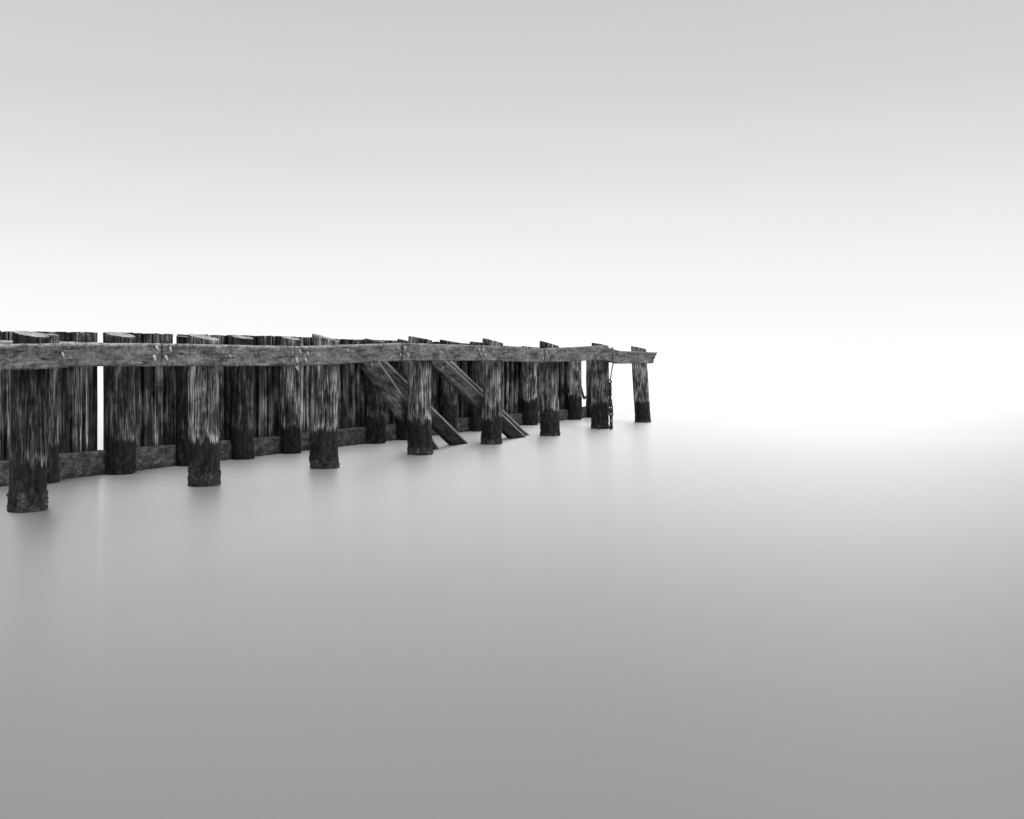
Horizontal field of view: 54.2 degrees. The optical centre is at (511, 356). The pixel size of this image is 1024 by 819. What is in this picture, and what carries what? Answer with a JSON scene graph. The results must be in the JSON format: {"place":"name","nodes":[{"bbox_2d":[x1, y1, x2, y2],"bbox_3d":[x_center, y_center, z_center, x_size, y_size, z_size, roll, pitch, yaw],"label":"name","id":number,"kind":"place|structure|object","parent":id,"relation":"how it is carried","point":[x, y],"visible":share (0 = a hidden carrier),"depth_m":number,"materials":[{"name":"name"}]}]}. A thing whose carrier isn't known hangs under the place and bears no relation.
{"place":"outdoors","nodes":[
{"label":"outdoors","id":0,"kind":"place"},
{"bbox_2d":[0,357,1023,818],"bbox_3d":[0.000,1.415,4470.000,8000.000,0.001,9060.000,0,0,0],"label":"water","id":1,"kind":"structure","parent":0,"point":[754,587],"depth_m":5.41,"materials":[{"name":"grey liquid"}]},
{"bbox_2d":[0,331,591,486],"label":"timber bulkhead","id":2,"kind":"object","parent":1,"relation":"in","point":[145,416],"visible":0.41,"depth_m":13.78,"materials":[{"name":"grey wood"}]},
{"bbox_2d":[0,330,656,512],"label":"timber jetty","id":3,"kind":"object","parent":1,"relation":"in","point":[30,359],"visible":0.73,"depth_m":12.64,"materials":[{"name":"grey wood"}]},
{"bbox_2d":[607,347,614,429],"bbox_3d":[1.956,0.642,19.620,0.114,1.698,0.411,0,0,20],"label":"hanging chain","id":4,"kind":"object","parent":3,"relation":"hanging from","point":[610,409],"visible":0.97,"depth_m":19.51,"materials":[{"name":"metal"}]},
{"bbox_2d":[0,0,1023,356],"label":"sky","id":5,"kind":"structure","parent":0,"point":[668,178],"materials":[{"name":"white"}]}
]}

